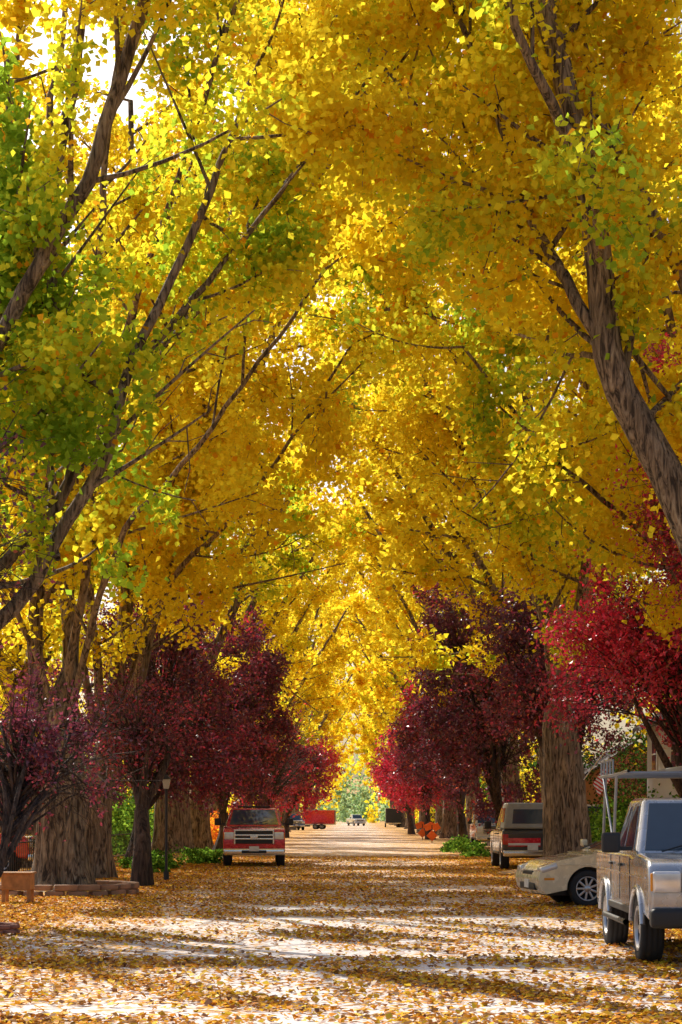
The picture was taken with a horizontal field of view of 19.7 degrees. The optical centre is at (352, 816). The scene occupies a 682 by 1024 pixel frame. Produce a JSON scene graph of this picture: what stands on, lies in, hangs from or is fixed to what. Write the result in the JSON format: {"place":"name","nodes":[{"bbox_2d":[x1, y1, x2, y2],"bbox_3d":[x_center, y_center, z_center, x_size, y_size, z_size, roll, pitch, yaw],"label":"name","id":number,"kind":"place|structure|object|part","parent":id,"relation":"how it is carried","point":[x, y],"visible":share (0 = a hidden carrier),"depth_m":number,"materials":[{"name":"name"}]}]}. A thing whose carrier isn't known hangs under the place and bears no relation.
{"place":"outdoors","nodes":[
{"label":"outdoors","id":0,"kind":"place"},
{"bbox_2d":[0,777,531,925],"bbox_3d":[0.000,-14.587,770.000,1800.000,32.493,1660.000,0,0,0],"label":"ground","id":1,"kind":"structure","parent":0,"point":[438,841],"depth_m":177.09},
{"bbox_2d":[0,922,19,934],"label":"brick tree border","id":2,"kind":"object","parent":1,"relation":"on","point":[9,927],"visible":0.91,"depth_m":27.31,"materials":[{"name":"brown brick"}]},
{"bbox_2d":[0,832,34,871],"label":"red pickup truck","id":3,"kind":"object","parent":1,"relation":"on","point":[24,836],"visible":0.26,"depth_m":54.66,"materials":[{"name":"orange paint"}]},
{"bbox_2d":[1,872,36,902],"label":"bench","id":4,"kind":"object","parent":1,"relation":"on","point":[17,880],"visible":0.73,"depth_m":36.95,"materials":[{"name":"brown wood"}]},
{"bbox_2d":[0,305,63,770],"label":"tree","id":5,"kind":"object","parent":1,"relation":"on","point":[4,479],"visible":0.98,"depth_m":28.80,"materials":[{"name":"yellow plant"}]},
{"bbox_2d":[24,884,105,895],"bbox_3d":[-6.118,1.560,41.519,2.828,0.240,2.800,0,0,0],"label":"leaf mound","id":6,"kind":"object","parent":1,"relation":"on","point":[64,891],"visible":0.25,"depth_m":40.79,"materials":[{"name":"orange plant"}]},
{"bbox_2d":[7,830,130,871],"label":"iron fence","id":7,"kind":"object","parent":1,"relation":"on","point":[121,839],"visible":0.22,"depth_m":68.09,"materials":[{"name":"black metal"}]},
{"bbox_2d":[0,880,139,896],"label":"stone tree border","id":8,"kind":"object","parent":1,"relation":"on","point":[112,887],"visible":0.69,"depth_m":40.28,"materials":[{"name":"stone"}]},
{"bbox_2d":[3,715,153,842],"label":"garden hedge","id":9,"kind":"object","parent":1,"relation":"on","point":[123,817],"visible":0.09,"depth_m":90.16,"materials":[{"name":"green plant"}]},
{"bbox_2d":[0,647,162,877],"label":"purple leaf plum tree","id":10,"kind":"object","parent":1,"relation":"on","point":[29,762],"visible":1,"depth_m":29.29,"materials":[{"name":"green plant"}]},
{"bbox_2d":[79,651,221,885],"bbox_3d":[-5.101,-1.079,46.986,4.200,5.691,3.967,0,0,25],"label":"purple leaf plum tree","id":11,"kind":"object","parent":1,"relation":"on","point":[149,736],"visible":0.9,"depth_m":46.37,"materials":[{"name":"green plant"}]},
{"bbox_2d":[0,0,316,867],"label":"cottonwood tree","id":12,"kind":"object","parent":1,"relation":"on","point":[16,10],"visible":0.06,"depth_m":64.54,"materials":[{"name":"yellow plant"}]},
{"bbox_2d":[46,576,274,860],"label":"purple leaf plum tree","id":13,"kind":"object","parent":1,"relation":"on","point":[196,665],"visible":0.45,"depth_m":66.96,"materials":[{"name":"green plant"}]},
{"bbox_2d":[116,844,233,872],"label":"garden shrub","id":14,"kind":"object","parent":1,"relation":"on","point":[205,856],"visible":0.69,"depth_m":66.98,"materials":[{"name":"green plant"}]},
{"bbox_2d":[168,852,193,857],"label":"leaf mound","id":15,"kind":"object","parent":1,"relation":"on","point":[174,855],"visible":0.08,"depth_m":75.54,"materials":[{"name":"orange plant"}]},
{"bbox_2d":[210,809,229,843],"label":"garden shrub","id":16,"kind":"object","parent":1,"relation":"on","point":[214,830],"visible":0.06,"depth_m":96.42,"materials":[{"name":"orange plant"}]},
{"bbox_2d":[1,0,450,878],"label":"cottonwood tree","id":17,"kind":"object","parent":1,"relation":"on","point":[185,566],"visible":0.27,"depth_m":49.98,"materials":[{"name":"yellow plant"}]},
{"bbox_2d":[0,0,461,885],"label":"cottonwood tree","id":18,"kind":"object","parent":1,"relation":"on","point":[68,862],"visible":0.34,"depth_m":41.31,"materials":[{"name":"yellow plant"}]},
{"bbox_2d":[0,0,468,629],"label":"cottonwood tree","id":19,"kind":"object","parent":1,"relation":"on","point":[68,378],"visible":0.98,"depth_m":30.75,"materials":[{"name":"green plant"}]},
{"bbox_2d":[173,604,305,851],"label":"purple leaf plum tree","id":20,"kind":"object","parent":1,"relation":"on","point":[269,666],"visible":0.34,"depth_m":86.62,"materials":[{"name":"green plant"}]},
{"bbox_2d":[113,339,395,849],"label":"cottonwood tree","id":21,"kind":"object","parent":1,"relation":"on","point":[201,832],"visible":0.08,"depth_m":93.53,"materials":[{"name":"yellow plant"}]},
{"bbox_2d":[99,204,451,852],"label":"cottonwood tree","id":22,"kind":"object","parent":1,"relation":"on","point":[180,834],"visible":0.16,"depth_m":76.39,"materials":[{"name":"yellow plant"}]},
{"bbox_2d":[228,681,333,818],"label":"purple leaf plum tree","id":23,"kind":"object","parent":1,"relation":"on","point":[282,783],"visible":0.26,"depth_m":117.70,"materials":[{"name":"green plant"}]},
{"bbox_2d":[204,406,364,842],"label":"cottonwood tree","id":24,"kind":"object","parent":1,"relation":"on","point":[295,641],"visible":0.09,"depth_m":111.36,"materials":[{"name":"yellow plant"}]},
{"bbox_2d":[289,814,304,829],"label":"blue pickup truck","id":25,"kind":"object","parent":1,"relation":"on","point":[298,822],"visible":0.59,"depth_m":229.49,"materials":[{"name":"paint"}]},
{"bbox_2d":[239,546,375,758],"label":"cottonwood tree","id":26,"kind":"object","parent":1,"relation":"on","point":[347,643],"visible":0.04,"depth_m":159.40,"materials":[{"name":"yellow plant"}]},
{"bbox_2d":[241,531,378,805],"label":"cottonwood tree","id":27,"kind":"object","parent":1,"relation":"on","point":[321,684],"visible":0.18,"depth_m":142.27,"materials":[{"name":"yellow plant"}]},
{"bbox_2d":[277,723,344,837],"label":"purple leaf plum tree","id":28,"kind":"object","parent":1,"relation":"on","point":[318,795],"visible":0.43,"depth_m":149.20,"materials":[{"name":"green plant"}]},
{"bbox_2d":[278,611,367,831],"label":"cottonwood tree","id":29,"kind":"object","parent":1,"relation":"on","point":[335,704],"visible":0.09,"depth_m":208.77,"materials":[{"name":"yellow plant"}]},
{"bbox_2d":[266,555,379,807],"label":"cottonwood tree","id":30,"kind":"object","parent":1,"relation":"on","point":[339,632],"visible":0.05,"depth_m":180.29,"materials":[{"name":"yellow plant"}]},
{"bbox_2d":[295,673,353,827],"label":"cottonwood tree","id":31,"kind":"object","parent":1,"relation":"on","point":[340,736],"visible":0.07,"depth_m":273.35,"materials":[{"name":"yellow plant"}]},
{"bbox_2d":[290,621,368,829],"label":"cottonwood tree","id":32,"kind":"object","parent":1,"relation":"on","point":[293,810],"visible":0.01,"depth_m":237.75,"materials":[{"name":"yellow plant"}]},
{"bbox_2d":[131,740,534,822],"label":"distant trees","id":33,"kind":"object","parent":1,"relation":"on","point":[368,809],"visible":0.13,"depth_m":517.66,"materials":[{"name":"yellow plant"}]},
{"bbox_2d":[311,708,355,809],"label":"cottonwood tree","id":34,"kind":"object","parent":1,"relation":"on","point":[345,755],"visible":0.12,"depth_m":353.27,"materials":[{"name":"yellow plant"}]},
{"bbox_2d":[302,666,365,826],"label":"cottonwood tree","id":35,"kind":"object","parent":1,"relation":"on","point":[344,726],"visible":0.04,"depth_m":308.03,"materials":[{"name":"yellow plant"}]},
{"bbox_2d":[0,528,678,764],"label":"yard trees","id":36,"kind":"object","parent":1,"relation":"on","point":[50,670],"visible":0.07,"depth_m":63.53,"materials":[{"name":"yellow plant"}]},
{"bbox_2d":[0,855,681,1023],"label":"fallen leaves","id":37,"kind":"object","parent":1,"relation":"on","point":[471,985],"visible":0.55,"depth_m":23.52,"materials":[{"name":"orange plant"}]},
{"bbox_2d":[345,707,394,824],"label":"cottonwood tree","id":38,"kind":"object","parent":1,"relation":"on","point":[364,750],"visible":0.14,"depth_m":374.60,"materials":[{"name":"yellow plant"}]},
{"bbox_2d":[342,704,397,825],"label":"cottonwood tree","id":39,"kind":"object","parent":1,"relation":"on","point":[368,749],"visible":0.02,"depth_m":331.40,"materials":[{"name":"yellow plant"}]},
{"bbox_2d":[341,661,405,826],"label":"cottonwood tree","id":40,"kind":"object","parent":1,"relation":"on","point":[367,729],"visible":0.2,"depth_m":287.24,"materials":[{"name":"yellow plant"}]},
{"bbox_2d":[336,640,416,828],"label":"cottonwood tree","id":41,"kind":"object","parent":1,"relation":"on","point":[373,722],"visible":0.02,"depth_m":251.53,"materials":[{"name":"yellow plant"}]},
{"bbox_2d":[338,608,422,830],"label":"cottonwood tree","id":42,"kind":"object","parent":1,"relation":"on","point":[364,700],"visible":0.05,"depth_m":218.03,"materials":[{"name":"yellow plant"}]},
{"bbox_2d":[337,590,424,832],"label":"cottonwood tree","id":43,"kind":"object","parent":1,"relation":"on","point":[378,703],"visible":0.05,"depth_m":191.70,"materials":[{"name":"yellow plant"}]},
{"bbox_2d":[118,717,646,836],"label":"distant trees","id":44,"kind":"object","parent":1,"relation":"on","point":[529,764],"visible":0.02,"depth_m":161.35,"materials":[{"name":"green plant"}]},
{"bbox_2d":[322,502,457,838],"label":"cottonwood tree","id":45,"kind":"object","parent":1,"relation":"on","point":[449,826],"visible":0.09,"depth_m":145.47,"materials":[{"name":"yellow plant"}]},
{"bbox_2d":[341,572,442,835],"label":"cottonwood tree","id":46,"kind":"object","parent":1,"relation":"on","point":[360,681],"visible":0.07,"depth_m":165.78,"materials":[{"name":"yellow plant"}]},
{"bbox_2d":[385,808,400,826],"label":"black cargo trailer","id":47,"kind":"object","parent":1,"relation":"on","point":[392,816],"visible":0.95,"depth_m":287.75,"materials":[{"name":"metal"}]},
{"bbox_2d":[366,746,420,833],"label":"purple leaf plum tree","id":48,"kind":"object","parent":1,"relation":"on","point":[408,811],"visible":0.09,"depth_m":179.18,"materials":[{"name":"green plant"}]},
{"bbox_2d":[369,725,449,838],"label":"purple leaf plum tree","id":49,"kind":"object","parent":1,"relation":"on","point":[388,766],"visible":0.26,"depth_m":139.52,"materials":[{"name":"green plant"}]},
{"bbox_2d":[307,442,521,841],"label":"cottonwood tree","id":50,"kind":"object","parent":1,"relation":"on","point":[392,629],"visible":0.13,"depth_m":124.04,"materials":[{"name":"yellow plant"}]},
{"bbox_2d":[415,821,424,838],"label":"road work flags","id":51,"kind":"object","parent":1,"relation":"on","point":[421,832],"visible":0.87,"depth_m":139.97,"materials":[{"name":"orange plastic"}]},
{"bbox_2d":[423,822,440,840],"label":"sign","id":52,"kind":"object","parent":1,"relation":"on","point":[431,835],"visible":1,"depth_m":121.98,"materials":[{"name":"orange plastic"}]},
{"bbox_2d":[378,656,486,844],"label":"purple leaf plum tree","id":53,"kind":"object","parent":1,"relation":"on","point":[409,735],"visible":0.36,"depth_m":103.11,"materials":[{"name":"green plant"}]},
{"bbox_2d":[334,359,538,802],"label":"cottonwood tree","id":54,"kind":"object","parent":1,"relation":"on","point":[377,546],"visible":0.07,"depth_m":91.86,"materials":[{"name":"yellow plant"}]},
{"bbox_2d":[346,461,538,845],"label":"cottonwood tree","id":55,"kind":"object","parent":1,"relation":"on","point":[408,612],"visible":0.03,"depth_m":107.62,"materials":[{"name":"yellow plant"}]},
{"bbox_2d":[222,0,677,856],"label":"cottonwood tree","id":56,"kind":"object","parent":1,"relation":"on","point":[426,430],"visible":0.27,"depth_m":56.18,"materials":[{"name":"yellow plant"}]},
{"bbox_2d":[439,834,490,856],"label":"garden shrub","id":57,"kind":"object","parent":1,"relation":"on","point":[459,844],"visible":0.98,"depth_m":88.93,"materials":[{"name":"green plant"}]},
{"bbox_2d":[395,533,542,834],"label":"purple leaf plum tree","id":58,"kind":"object","parent":1,"relation":"on","point":[490,759],"visible":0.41,"depth_m":83.26,"materials":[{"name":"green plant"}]},
{"bbox_2d":[294,247,651,802],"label":"cottonwood tree","id":59,"kind":"object","parent":1,"relation":"on","point":[409,538],"visible":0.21,"depth_m":74.91,"materials":[{"name":"yellow plant"}]},
{"bbox_2d":[277,0,681,650],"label":"cottonwood tree","id":60,"kind":"object","parent":1,"relation":"on","point":[467,342],"visible":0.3,"depth_m":39.65,"materials":[{"name":"yellow plant"}]},
{"bbox_2d":[468,808,495,842],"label":"white pickup truck","id":61,"kind":"object","parent":1,"relation":"on","point":[477,833],"visible":0.34,"depth_m":101.58,"materials":[{"name":"paint"}]},
{"bbox_2d":[312,0,681,554],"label":"cottonwood tree","id":62,"kind":"object","parent":1,"relation":"on","point":[534,73],"visible":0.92,"depth_m":30.19,"materials":[{"name":"yellow plant"}]},
{"bbox_2d":[493,869,516,874],"bbox_3d":[6.567,1.495,55.850,5.252,0.370,5.200,0,0,0],"label":"leaf mound","id":63,"kind":"object","parent":1,"relation":"on","point":[510,871],"visible":0.02,"depth_m":55.63,"materials":[{"name":"orange plant"}]},
{"bbox_2d":[484,803,542,869],"bbox_3d":[5.500,0.625,62.490,2.470,2.070,5.480,0,0,0],"label":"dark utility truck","id":64,"kind":"object","parent":1,"relation":"on","point":[517,832],"visible":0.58,"depth_m":59.95,"materials":[{"name":"grey paint"}]},
{"bbox_3d":[4.724,0.042,62.766,0.164,0.635,0.985,0,0,0],"label":"front side window","id":65,"kind":"part","parent":64,"relation":"part of","materials":[{"name":"orange glass"}]},
{"bbox_3d":[4.686,-0.030,60.710,0.089,0.442,1.154,0,0,0],"label":"shell side window","id":66,"kind":"part","parent":64,"relation":"part of","materials":[{"name":"orange glass"}]},
{"bbox_3d":[5.500,0.010,59.980,1.227,0.443,0.094,0,0,0],"label":"shell rear window","id":67,"kind":"part","parent":64,"relation":"part of","materials":[{"name":"black glass"}]},
{"bbox_2d":[450,542,674,764],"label":"purple leaf plum tree","id":68,"kind":"object","parent":1,"relation":"on","point":[523,669],"visible":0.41,"depth_m":67.23,"materials":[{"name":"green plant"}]},
{"bbox_2d":[504,532,681,797],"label":"purple leaf plum tree","id":69,"kind":"object","parent":1,"relation":"on","point":[632,645],"visible":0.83,"depth_m":43.44,"materials":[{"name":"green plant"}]},
{"bbox_2d":[583,752,610,795],"bbox_3d":[7.035,-1.214,56.400,0.802,1.276,0.080,0,0,0],"label":"striped flag","id":70,"kind":"object","parent":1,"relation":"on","point":[598,784],"visible":0.68,"depth_m":56.39,"materials":[{"name":"multicoloured fabric"}]},
{"bbox_2d":[519,716,679,843],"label":"garden hedge","id":71,"kind":"object","parent":1,"relation":"on","point":[596,833],"visible":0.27,"depth_m":89.98,"materials":[{"name":"green plant"}]},
{"bbox_2d":[585,747,646,831],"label":"walls","id":72,"kind":"structure","parent":1,"relation":"on","point":[591,796],"depth_m":107.50,"materials":[{"name":"brown"}]},
{"bbox_2d":[584,742,635,775],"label":"roof slope","id":73,"kind":"structure","parent":72,"relation":"on","point":[599,761],"depth_m":109.05,"materials":[{"name":"grey"}]},
{"bbox_2d":[604,325,681,625],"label":"purple leaf plum tree","id":74,"kind":"object","parent":1,"relation":"on","point":[652,502],"visible":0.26,"depth_m":38.09,"materials":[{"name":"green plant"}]},
{"bbox_2d":[0,822,681,1023],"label":"road","id":75,"kind":"structure","parent":0,"point":[341,839],"depth_m":24.52,"materials":[{"name":"grey asphalt"}]},
{"bbox_2d":[162,775,170,879],"bbox_3d":[-4.750,0.300,50.000,0.255,2.720,0.255,0,0,0],"label":"lamp post","id":76,"kind":"object","parent":75,"relation":"on","point":[166,781],"visible":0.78,"depth_m":49.97,"materials":[{"name":"black metal"}]},
{"bbox_2d":[214,806,292,865],"bbox_3d":[-3.350,0.657,66.610,2.640,2.005,5.980,0,0,-3],"label":"red pickup truck","id":77,"kind":"object","parent":75,"relation":"on","point":[253,830],"visible":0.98,"depth_m":63.83,"materials":[{"name":"paint"}]},
{"bbox_2d":[303,810,335,828],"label":"red cargo trailer","id":78,"kind":"object","parent":75,"relation":"on","point":[322,819],"visible":0.95,"depth_m":246.88,"materials":[{"name":"paint"}]},
{"bbox_2d":[346,815,365,825],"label":"white pickup truck","id":79,"kind":"object","parent":75,"relation":"on","point":[355,819],"visible":1,"depth_m":333.99,"materials":[{"name":"paint"}]},
{"bbox_2d":[515,831,620,905],"bbox_3d":[5.560,0.930,36.702,4.740,1.460,2.340,0,0,-9],"label":"beige sedan","id":80,"kind":"object","parent":75,"relation":"on","point":[570,876],"visible":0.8,"depth_m":35.65,"materials":[{"name":"beige paint"}]},
{"bbox_2d":[597,758,681,962],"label":"silver pickup truck","id":81,"kind":"object","parent":75,"relation":"on","point":[639,871],"visible":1,"depth_m":23.01,"materials":[{"name":"paint"}]},
{"bbox_3d":[3.393,0.140,24.205,0.163,0.529,0.688,0,0,1],"label":"rear side window","id":82,"kind":"part","parent":81,"relation":"part of","materials":[{"name":"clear glass"}]},
{"bbox_3d":[3.387,0.140,23.524,0.163,0.529,0.960,0,0,0],"label":"front side window","id":83,"kind":"part","parent":81,"relation":"part of","materials":[{"name":"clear glass"}]},
{"bbox_2d":[0,0,681,777],"label":"sky","id":84,"kind":"structure","parent":0,"point":[104,72],"materials":[{"name":"white"}]},
{"bbox_2d":[300,794,389,820],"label":"field","id":85,"kind":"structure","parent":0,"point":[358,804],"depth_m":875.79,"materials":[{"name":"green plant"}]},
{"bbox_2d":[587,806,602,825],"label":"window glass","id":86,"kind":"object","parent":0,"point":[588,807],"visible":0.07,"depth_m":107.42,"materials":[{"name":"grey glass"}]},
{"bbox_2d":[652,743,655,769],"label":"window glass","id":87,"kind":"object","parent":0,"point":[653,761],"visible":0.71,"depth_m":74.32,"materials":[{"name":"brown glass"}]},
{"bbox_2d":[647,723,678,797],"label":"walls","id":88,"kind":"structure","parent":0,"point":[664,789],"depth_m":73.41,"materials":[{"name":"grey paint"}]},
{"bbox_2d":[632,713,664,732],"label":"roof slope","id":89,"kind":"structure","parent":88,"relation":"on","point":[637,728],"depth_m":75.11,"materials":[{"name":"grey"}]},
{"bbox_2d":[652,735,657,770],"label":"window frame","id":90,"kind":"object","parent":88,"relation":"attached to","point":[656,759],"visible":0.31,"depth_m":73.68,"materials":[{"name":"white wood"}]},
{"bbox_2d":[671,747,675,766],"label":"window glass","id":91,"kind":"object","parent":88,"relation":"in","point":[673,763],"visible":0.14,"depth_m":69.90,"materials":[{"name":"black glass"}]}
]}

